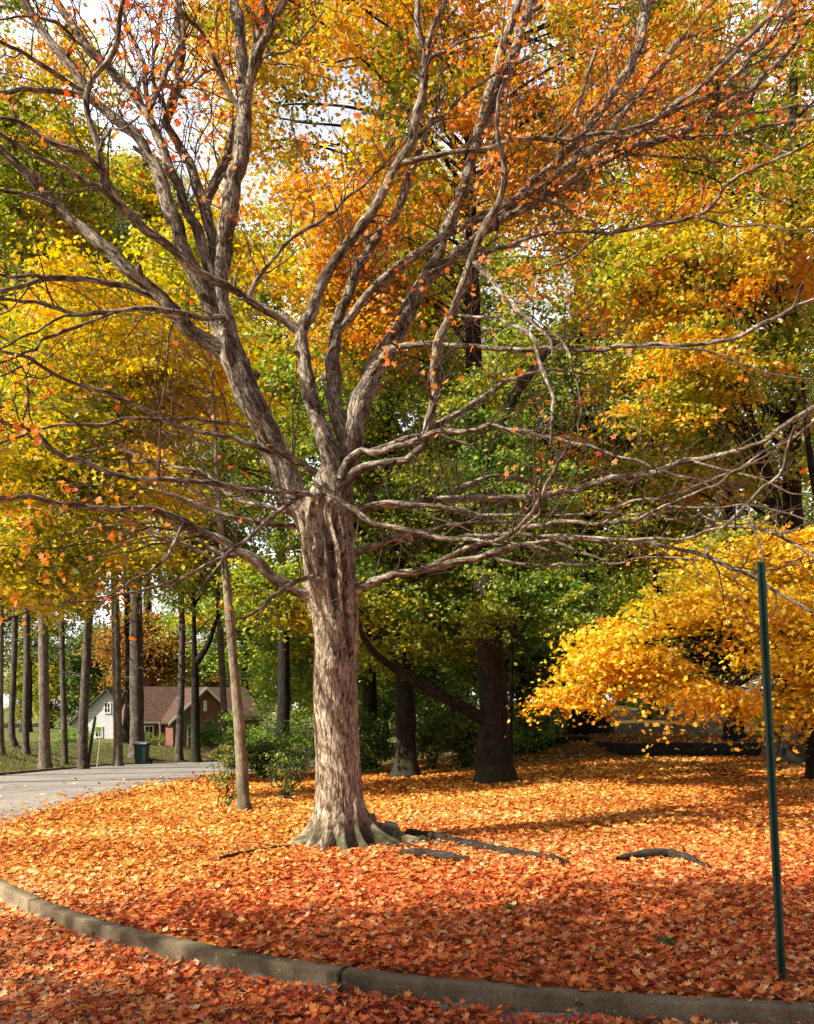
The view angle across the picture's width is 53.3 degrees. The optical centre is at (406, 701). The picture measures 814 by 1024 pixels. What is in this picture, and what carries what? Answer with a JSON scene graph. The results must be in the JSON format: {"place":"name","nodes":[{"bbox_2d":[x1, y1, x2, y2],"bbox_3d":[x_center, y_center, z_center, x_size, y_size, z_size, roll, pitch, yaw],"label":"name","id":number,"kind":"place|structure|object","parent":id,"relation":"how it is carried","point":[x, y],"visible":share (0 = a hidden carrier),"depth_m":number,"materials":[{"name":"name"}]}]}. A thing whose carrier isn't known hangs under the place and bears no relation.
{"place":"outdoors","nodes":[
{"label":"outdoors","id":0,"kind":"place"},
{"bbox_2d":[0,707,753,1023],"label":"road","id":1,"kind":"structure","parent":0,"point":[21,783],"depth_m":18.05,"materials":[{"name":"grey asphalt"}]},
{"bbox_2d":[132,742,152,763],"bbox_3d":[-11.937,2.334,36.559,0.780,1.013,0.838,0,0,0],"label":"wheeled bin","id":2,"kind":"object","parent":1,"relation":"on","point":[141,752],"visible":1,"depth_m":36.23,"materials":[{"name":"plastic"}]},
{"bbox_2d":[0,702,813,1013],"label":"ground","id":3,"kind":"structure","parent":0,"point":[628,720],"depth_m":7.28,"materials":[{"name":"orange plant"}]},
{"bbox_2d":[0,155,39,755],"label":"pine tree","id":4,"kind":"object","parent":3,"relation":"on","point":[2,749],"visible":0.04,"depth_m":30.93,"materials":[{"name":"brown plant"}]},
{"bbox_2d":[4,662,38,722],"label":"oak tree","id":5,"kind":"object","parent":3,"relation":"on","point":[18,715],"visible":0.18,"depth_m":125.72,"materials":[{"name":"green plant"}]},
{"bbox_2d":[4,280,47,746],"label":"pine tree","id":6,"kind":"object","parent":3,"relation":"on","point":[13,741],"visible":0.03,"depth_m":33.90,"materials":[{"name":"brown plant"}]},
{"bbox_2d":[0,271,60,754],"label":"pine tree","id":7,"kind":"object","parent":3,"relation":"on","point":[26,749],"visible":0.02,"depth_m":32.89,"materials":[{"name":"brown plant"}]},
{"bbox_2d":[6,637,80,728],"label":"oak tree","id":8,"kind":"object","parent":3,"relation":"on","point":[53,688],"visible":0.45,"depth_m":103.10,"materials":[{"name":"green plant"}]},
{"bbox_2d":[4,487,92,637],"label":"oak tree","id":9,"kind":"object","parent":3,"relation":"on","point":[52,623],"visible":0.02,"depth_m":40.12,"materials":[{"name":"yellow plant"}]},
{"bbox_2d":[4,593,105,731],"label":"oak tree","id":10,"kind":"object","parent":3,"relation":"on","point":[20,657],"visible":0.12,"depth_m":91.76,"materials":[{"name":"green plant"}]},
{"bbox_2d":[0,144,119,768],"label":"pine tree","id":11,"kind":"object","parent":3,"relation":"on","point":[44,760],"visible":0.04,"depth_m":29.84,"materials":[{"name":"brown plant"}]},
{"bbox_2d":[35,724,102,742],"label":"shrub","id":12,"kind":"object","parent":3,"relation":"on","point":[74,735],"visible":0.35,"depth_m":58.33,"materials":[{"name":"green plant"}]},
{"bbox_2d":[8,197,134,764],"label":"pine tree","id":13,"kind":"object","parent":3,"relation":"on","point":[63,708],"visible":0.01,"depth_m":32.91,"materials":[{"name":"brown plant"}]},
{"bbox_2d":[0,0,150,345],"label":"maple tree","id":14,"kind":"object","parent":3,"relation":"on","point":[16,180],"visible":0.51,"depth_m":23.92,"materials":[{"name":"yellow plant"}]},
{"bbox_2d":[49,614,111,721],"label":"oak tree","id":15,"kind":"object","parent":3,"relation":"on","point":[74,700],"visible":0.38,"depth_m":102.17,"materials":[{"name":"green plant"}]},
{"bbox_2d":[6,139,173,768],"bbox_3d":[-12.487,-9.073,31.242,7.526,23.727,6.565,0,0,0],"label":"pine tree","id":16,"kind":"object","parent":3,"relation":"on","point":[82,750],"visible":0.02,"depth_m":30.86,"materials":[{"name":"brown plant"}]},
{"bbox_2d":[87,716,96,765],"bbox_3d":[-12.092,1.682,31.030,0.411,2.230,0.122,0,0,-12],"label":"stake","id":17,"kind":"object","parent":3,"relation":"on","point":[91,740],"visible":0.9,"depth_m":30.99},
{"bbox_2d":[67,688,123,738],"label":"white house","id":18,"kind":"structure","parent":3,"relation":"on","point":[101,706],"depth_m":76.00,"materials":[{"name":"white paint"}]},
{"bbox_2d":[95,726,102,737],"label":"window","id":19,"kind":"structure","parent":18,"relation":"in","point":[97,735],"depth_m":75.97,"materials":[{"name":"white glass"}]},
{"bbox_2d":[104,702,110,713],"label":"window","id":20,"kind":"structure","parent":18,"relation":"in","point":[107,705],"depth_m":75.95,"materials":[{"name":"white glass"}]},
{"bbox_2d":[96,727,102,767],"bbox_3d":[-12.161,1.922,32.030,0.250,1.831,0.044,0,0,-17],"label":"stake","id":21,"kind":"object","parent":3,"relation":"on","point":[99,747],"visible":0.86,"depth_m":32.01,"materials":[{"name":"beige wood"}]},
{"bbox_2d":[44,208,185,765],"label":"pine tree","id":22,"kind":"object","parent":3,"relation":"on","point":[118,760],"visible":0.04,"depth_m":33.85,"materials":[{"name":"brown plant"}]},
{"bbox_2d":[0,281,239,648],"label":"maple tree","id":23,"kind":"object","parent":3,"relation":"on","point":[147,561],"visible":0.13,"depth_m":20.02,"materials":[{"name":"yellow plant"}]},
{"bbox_2d":[62,313,200,759],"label":"pine tree","id":24,"kind":"object","parent":3,"relation":"on","point":[136,689],"visible":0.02,"depth_m":38.26,"materials":[{"name":"brown plant"}]},
{"bbox_2d":[95,660,175,694],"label":"oak tree","id":25,"kind":"object","parent":3,"relation":"on","point":[112,681],"visible":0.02,"depth_m":101.09,"materials":[{"name":"green plant"}]},
{"bbox_2d":[67,576,208,692],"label":"maple tree","id":26,"kind":"object","parent":3,"relation":"on","point":[159,666],"visible":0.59,"depth_m":86.09,"materials":[{"name":"orange plant"}]},
{"bbox_2d":[65,146,223,743],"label":"maple tree","id":27,"kind":"object","parent":3,"relation":"on","point":[149,206],"visible":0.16,"depth_m":40.45,"materials":[{"name":"yellow plant"}]},
{"bbox_2d":[0,758,307,774],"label":"kerb","id":28,"kind":"structure","parent":3,"relation":"on","point":[35,770],"depth_m":30.12,"materials":[{"name":"concrete"}]},
{"bbox_2d":[0,740,308,771],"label":"grass","id":29,"kind":"structure","parent":3,"relation":"on","point":[58,758],"depth_m":35.35,"materials":[{"name":"green plant"}]},
{"bbox_2d":[144,730,166,744],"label":"shrub","id":30,"kind":"object","parent":3,"relation":"on","point":[157,740],"visible":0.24,"depth_m":55.64,"materials":[{"name":"green plant"}]},
{"bbox_2d":[0,206,333,811],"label":"maple tree","id":31,"kind":"object","parent":3,"relation":"on","point":[47,467],"visible":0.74,"depth_m":13.63,"materials":[{"name":"yellow plant"}]},
{"bbox_2d":[130,286,243,760],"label":"pine tree","id":32,"kind":"object","parent":3,"relation":"on","point":[178,755],"visible":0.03,"depth_m":39.85,"materials":[{"name":"brown plant"}]},
{"bbox_2d":[162,636,218,686],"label":"oak tree","id":33,"kind":"object","parent":3,"relation":"on","point":[188,682],"visible":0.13,"depth_m":109.48,"materials":[{"name":"green plant"}]},
{"bbox_2d":[122,678,263,746],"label":"brick house","id":34,"kind":"structure","parent":3,"relation":"on","point":[160,709],"depth_m":63.57,"materials":[{"name":"brown brick"}]},
{"bbox_2d":[144,725,153,738],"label":"window","id":35,"kind":"structure","parent":34,"relation":"in","point":[150,728],"depth_m":63.12,"materials":[{"name":"white glass"}]},
{"bbox_2d":[187,725,190,746],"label":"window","id":36,"kind":"structure","parent":34,"relation":"in","point":[188,735],"depth_m":61.97,"materials":[{"name":"white glass"}]},
{"bbox_2d":[129,491,286,762],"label":"oak tree","id":37,"kind":"object","parent":3,"relation":"on","point":[195,753],"visible":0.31,"depth_m":38.80,"materials":[{"name":"green plant"}]},
{"bbox_2d":[152,564,270,693],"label":"maple tree","id":38,"kind":"object","parent":3,"relation":"on","point":[210,657],"visible":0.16,"depth_m":82.06,"materials":[{"name":"green plant"}]},
{"bbox_2d":[197,739,236,806],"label":"shrub","id":39,"kind":"object","parent":3,"relation":"on","point":[225,782],"visible":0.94,"depth_m":13.35,"materials":[{"name":"green plant"}]},
{"bbox_2d":[175,712,261,747],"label":"shrub","id":40,"kind":"object","parent":3,"relation":"on","point":[205,735],"visible":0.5,"depth_m":45.24,"materials":[{"name":"green plant"}]},
{"bbox_2d":[199,643,240,686],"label":"oak tree","id":41,"kind":"object","parent":3,"relation":"on","point":[212,684],"visible":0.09,"depth_m":110.52,"materials":[{"name":"green plant"}]},
{"bbox_2d":[208,742,255,768],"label":"shrub","id":42,"kind":"object","parent":3,"relation":"on","point":[214,755],"visible":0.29,"depth_m":30.73,"materials":[{"name":"green plant"}]},
{"bbox_2d":[181,324,287,759],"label":"pine tree","id":43,"kind":"object","parent":3,"relation":"on","point":[222,679],"visible":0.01,"depth_m":40.86,"materials":[{"name":"plant"}]},
{"bbox_2d":[209,712,275,761],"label":"shrub","id":44,"kind":"object","parent":3,"relation":"on","point":[258,733],"visible":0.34,"depth_m":39.26,"materials":[{"name":"green plant"}]},
{"bbox_2d":[226,652,276,726],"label":"oak tree","id":45,"kind":"object","parent":3,"relation":"on","point":[258,698],"visible":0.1,"depth_m":99.50,"materials":[{"name":"green plant"}]},
{"bbox_2d":[216,720,305,777],"bbox_3d":[-4.245,1.425,23.706,2.668,1.836,1.834,0,0,-19],"label":"shrub","id":46,"kind":"object","parent":3,"relation":"on","point":[259,764],"visible":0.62,"depth_m":23.58,"materials":[{"name":"green plant"}]},
{"bbox_2d":[134,193,418,768],"bbox_3d":[-5.059,-8.336,30.445,12.307,22.356,10.522,0,0,0],"label":"maple tree","id":47,"kind":"object","parent":3,"relation":"on","point":[284,701],"visible":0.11,"depth_m":30.38,"materials":[{"name":"yellow plant"}]},
{"bbox_2d":[248,730,314,799],"bbox_3d":[-2.069,1.179,14.629,1.746,1.362,1.248,0,0,-20],"label":"shrub","id":48,"kind":"object","parent":3,"relation":"on","point":[288,790],"visible":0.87,"depth_m":14.52,"materials":[{"name":"green plant"}]},
{"bbox_2d":[248,703,314,770],"bbox_3d":[-3.582,1.230,26.838,3.278,2.397,2.874,0,0,0],"label":"shrub","id":49,"kind":"object","parent":3,"relation":"on","point":[292,737],"visible":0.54,"depth_m":26.72,"materials":[{"name":"green plant"}]},
{"bbox_2d":[228,614,394,759],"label":"maple tree","id":50,"kind":"object","parent":3,"relation":"on","point":[267,693],"visible":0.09,"depth_m":43.15,"materials":[{"name":"green plant"}]},
{"bbox_2d":[235,551,394,727],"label":"oak tree","id":51,"kind":"object","parent":3,"relation":"on","point":[293,711],"depth_m":71.12,"materials":[{"name":"green plant"}]},
{"bbox_2d":[233,527,426,714],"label":"oak tree","id":52,"kind":"object","parent":3,"relation":"on","point":[308,647],"visible":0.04,"depth_m":37.40,"materials":[{"name":"green plant"}]},
{"bbox_2d":[234,527,474,767],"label":"maple tree","id":53,"kind":"object","parent":3,"relation":"on","point":[369,697],"visible":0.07,"depth_m":25.65,"materials":[{"name":"green plant"}]},
{"bbox_2d":[148,257,597,778],"bbox_3d":[-1.012,-4.676,21.001,11.460,13.770,7.894,0,0,0],"label":"oak tree","id":54,"kind":"object","parent":3,"relation":"on","point":[403,628],"visible":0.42,"depth_m":20.07,"materials":[{"name":"green plant"}]},
{"bbox_2d":[358,665,422,734],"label":"oak tree","id":55,"kind":"object","parent":3,"relation":"on","point":[388,685],"visible":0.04,"depth_m":72.31,"materials":[{"name":"green plant"}]},
{"bbox_2d":[358,706,424,774],"bbox_3d":[-0.929,1.022,22.480,2.321,2.133,2.484,0,0,-43],"label":"shrub","id":56,"kind":"object","parent":3,"relation":"on","point":[379,748],"visible":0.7,"depth_m":22.23,"materials":[{"name":"green plant"}]},
{"bbox_2d":[0,732,813,1023],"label":"fallen leaves","id":57,"kind":"object","parent":3,"relation":"on","point":[60,946],"depth_m":6.79,"materials":[{"name":"orange plant"}]},
{"bbox_2d":[218,840,290,858],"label":"fallen branch","id":58,"kind":"object","parent":57,"relation":"on","point":[236,853],"visible":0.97,"depth_m":8.34,"materials":[{"name":"brown wood"}]},
{"bbox_2d":[400,845,469,860],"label":"fallen branch","id":59,"kind":"object","parent":57,"relation":"on","point":[436,854],"visible":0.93,"depth_m":8.10,"materials":[{"name":"wood"}]},
{"bbox_2d":[616,848,710,867],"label":"fallen branch","id":60,"kind":"object","parent":57,"relation":"on","point":[656,852],"visible":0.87,"depth_m":8.05,"materials":[{"name":"grey wood"}]},
{"bbox_2d":[0,0,813,856],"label":"maple tree","id":61,"kind":"object","parent":3,"relation":"on","point":[322,512],"visible":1,"depth_m":8.78,"materials":[{"name":"brown plant"}]},
{"bbox_2d":[0,878,813,1023],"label":"kerb","id":62,"kind":"structure","parent":3,"relation":"on","point":[521,998],"depth_m":4.54,"materials":[{"name":"concrete"}]},
{"bbox_2d":[377,660,439,734],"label":"oak tree","id":63,"kind":"object","parent":3,"relation":"on","point":[390,709],"visible":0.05,"depth_m":76.58,"materials":[{"name":"green plant"}]},
{"bbox_2d":[272,135,585,750],"bbox_3d":[0.819,-11.516,36.725,14.602,28.010,11.162,0,0,0],"label":"maple tree","id":64,"kind":"object","parent":3,"relation":"on","point":[484,306],"visible":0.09,"depth_m":35.65,"materials":[{"name":"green plant"}]},
{"bbox_2d":[386,674,478,768],"bbox_3d":[0.924,0.600,22.792,3.041,2.770,2.881,0,0,0],"label":"shrub","id":65,"kind":"object","parent":3,"relation":"on","point":[426,738],"visible":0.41,"depth_m":22.52,"materials":[{"name":"green plant"}]},
{"bbox_2d":[108,0,778,783],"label":"maple tree","id":66,"kind":"object","parent":3,"relation":"on","point":[344,36],"visible":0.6,"depth_m":16.86,"materials":[{"name":"orange plant"}]},
{"bbox_2d":[415,667,477,720],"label":"oak tree","id":67,"kind":"object","parent":3,"relation":"on","point":[426,703],"visible":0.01,"depth_m":82.94,"materials":[{"name":"green plant"}]},
{"bbox_2d":[416,697,478,768],"bbox_3d":[1.340,0.861,21.925,2.639,2.082,2.614,0,0,17],"label":"shrub","id":68,"kind":"object","parent":3,"relation":"on","point":[461,744],"visible":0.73,"depth_m":21.56,"materials":[{"name":"green plant"}]},
{"bbox_2d":[412,552,515,715],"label":"oak tree","id":69,"kind":"object","parent":3,"relation":"on","point":[425,677],"visible":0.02,"depth_m":77.25,"materials":[{"name":"green plant"}]},
{"bbox_2d":[355,277,631,718],"bbox_3d":[2.840,-6.848,32.745,13.017,18.184,10.769,0,0,0],"label":"oak tree","id":70,"kind":"object","parent":3,"relation":"on","point":[422,419],"visible":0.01,"depth_m":31.54,"materials":[{"name":"green plant"}]},
{"bbox_2d":[501,904,517,915],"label":"weed","id":71,"kind":"object","parent":3,"relation":"on","point":[510,907],"visible":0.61,"depth_m":6.03,"materials":[{"name":"green plant"}]},
{"bbox_2d":[394,362,627,756],"bbox_3d":[2.149,-2.359,16.163,4.039,8.719,4.168,0,0,-39],"label":"understory tree","id":72,"kind":"object","parent":3,"relation":"on","point":[564,602],"visible":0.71,"depth_m":16.07,"materials":[{"name":"green plant"}]},
{"bbox_2d":[417,533,646,754],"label":"maple tree","id":73,"kind":"object","parent":3,"relation":"on","point":[537,650],"visible":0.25,"depth_m":26.30,"materials":[{"name":"green plant"}]},
{"bbox_2d":[453,528,610,701],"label":"oak tree","id":74,"kind":"object","parent":3,"relation":"on","point":[543,571],"depth_m":76.63,"materials":[{"name":"green plant"}]},
{"bbox_2d":[508,690,580,754],"bbox_3d":[3.922,0.663,25.902,3.037,2.222,3.225,0,0,0],"label":"shrub","id":75,"kind":"object","parent":3,"relation":"on","point":[531,737],"visible":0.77,"depth_m":25.52,"materials":[{"name":"green plant"}]},
{"bbox_2d":[537,736,590,750],"bbox_3d":[4.882,1.362,25.664,0.443,0.585,2.075,0,0,-40],"label":"fallen log","id":76,"kind":"object","parent":3,"relation":"on","point":[575,738],"visible":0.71,"depth_m":25.32,"materials":[{"name":"black wood"}]},
{"bbox_2d":[530,675,613,727],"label":"shrub","id":77,"kind":"object","parent":3,"relation":"on","point":[562,717],"visible":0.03,"depth_m":29.97,"materials":[{"name":"green plant"}]},
{"bbox_2d":[537,556,618,619],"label":"oak tree","id":78,"kind":"object","parent":3,"relation":"on","point":[566,573],"visible":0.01,"depth_m":76.80,"materials":[{"name":"green plant"}]},
{"bbox_2d":[381,221,782,734],"bbox_3d":[5.504,-7.796,27.975,14.287,18.218,10.323,0,0,0],"label":"oak tree","id":79,"kind":"object","parent":3,"relation":"on","point":[603,502],"visible":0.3,"depth_m":26.66,"materials":[{"name":"green plant"}]},
{"bbox_2d":[425,0,813,741],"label":"maple tree","id":80,"kind":"object","parent":3,"relation":"on","point":[533,262],"visible":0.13,"depth_m":23.29,"materials":[{"name":"orange plant"}]},
{"bbox_2d":[601,562,677,704],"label":"oak tree","id":81,"kind":"object","parent":3,"relation":"on","point":[611,610],"depth_m":85.11,"materials":[{"name":"green plant"}]},
{"bbox_2d":[504,376,813,782],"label":"maple tree","id":82,"kind":"object","parent":3,"relation":"on","point":[613,657],"visible":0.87,"depth_m":13.67,"materials":[{"name":"yellow plant"}]},
{"bbox_2d":[607,657,714,719],"bbox_3d":[9.975,-0.488,33.238,3.998,2.576,4.280,0,0,0],"label":"shrub","id":83,"kind":"object","parent":3,"relation":"on","point":[639,701],"visible":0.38,"depth_m":32.90,"materials":[{"name":"green plant"}]},
{"bbox_2d":[652,934,675,948],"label":"weed","id":84,"kind":"object","parent":3,"relation":"on","point":[664,940],"visible":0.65,"depth_m":5.18,"materials":[{"name":"green plant"}]},
{"bbox_2d":[529,219,809,713],"bbox_3d":[11.227,-10.525,35.910,16.016,22.712,11.120,0,0,0],"label":"oak tree","id":85,"kind":"object","parent":3,"relation":"on","point":[639,587],"visible":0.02,"depth_m":35.61,"materials":[{"name":"green plant"}]},
{"bbox_2d":[597,510,745,705],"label":"oak tree","id":86,"kind":"object","parent":3,"relation":"on","point":[633,585],"visible":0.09,"depth_m":72.33,"materials":[{"name":"green plant"}]},
{"bbox_2d":[541,9,813,764],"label":"oak tree","id":87,"kind":"object","parent":3,"relation":"on","point":[793,332],"visible":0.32,"depth_m":20.42,"materials":[{"name":"yellow plant"}]},
{"bbox_2d":[594,741,761,756],"bbox_3d":[7.807,1.408,23.489,4.709,0.483,0.811,0,0,13],"label":"fallen log","id":88,"kind":"object","parent":3,"relation":"on","point":[669,749],"visible":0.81,"depth_m":23.16,"materials":[{"name":"black wood"}]},
{"bbox_2d":[549,145,813,778],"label":"maple tree","id":89,"kind":"object","parent":3,"relation":"on","point":[706,376],"visible":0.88,"depth_m":14.34,"materials":[{"name":"yellow plant"}]},
{"bbox_2d":[674,549,773,694],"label":"oak tree","id":90,"kind":"object","parent":3,"relation":"on","point":[723,679],"visible":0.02,"depth_m":82.75,"materials":[{"name":"green plant"}]},
{"bbox_2d":[722,671,780,733],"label":"shrub","id":91,"kind":"object","parent":3,"relation":"on","point":[757,687],"visible":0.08,"depth_m":27.29,"materials":[{"name":"green plant"}]},
{"bbox_2d":[696,489,811,683],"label":"oak tree","id":92,"kind":"object","parent":3,"relation":"on","point":[774,527],"depth_m":71.07,"materials":[{"name":"green plant"}]},
{"bbox_2d":[723,462,813,683],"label":"oak tree","id":93,"kind":"object","parent":3,"relation":"on","point":[807,507],"visible":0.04,"depth_m":68.87,"materials":[{"name":"green plant"}]},
{"bbox_2d":[757,561,785,984],"bbox_3d":[2.067,0.554,4.579,0.174,2.693,0.041,0,0,12],"label":"metal post","id":94,"kind":"object","parent":3,"relation":"on","point":[771,769],"visible":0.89,"depth_m":4.58,"materials":[{"name":"green metal"}]},
{"bbox_2d":[735,175,813,579],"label":"oak tree","id":95,"kind":"object","parent":3,"relation":"on","point":[807,515],"visible":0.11,"depth_m":33.96,"materials":[{"name":"green plant"}]},
{"bbox_2d":[0,0,813,707],"label":"sky","id":96,"kind":"structure","parent":0,"point":[94,9],"materials":[{"name":"white"}]}
]}

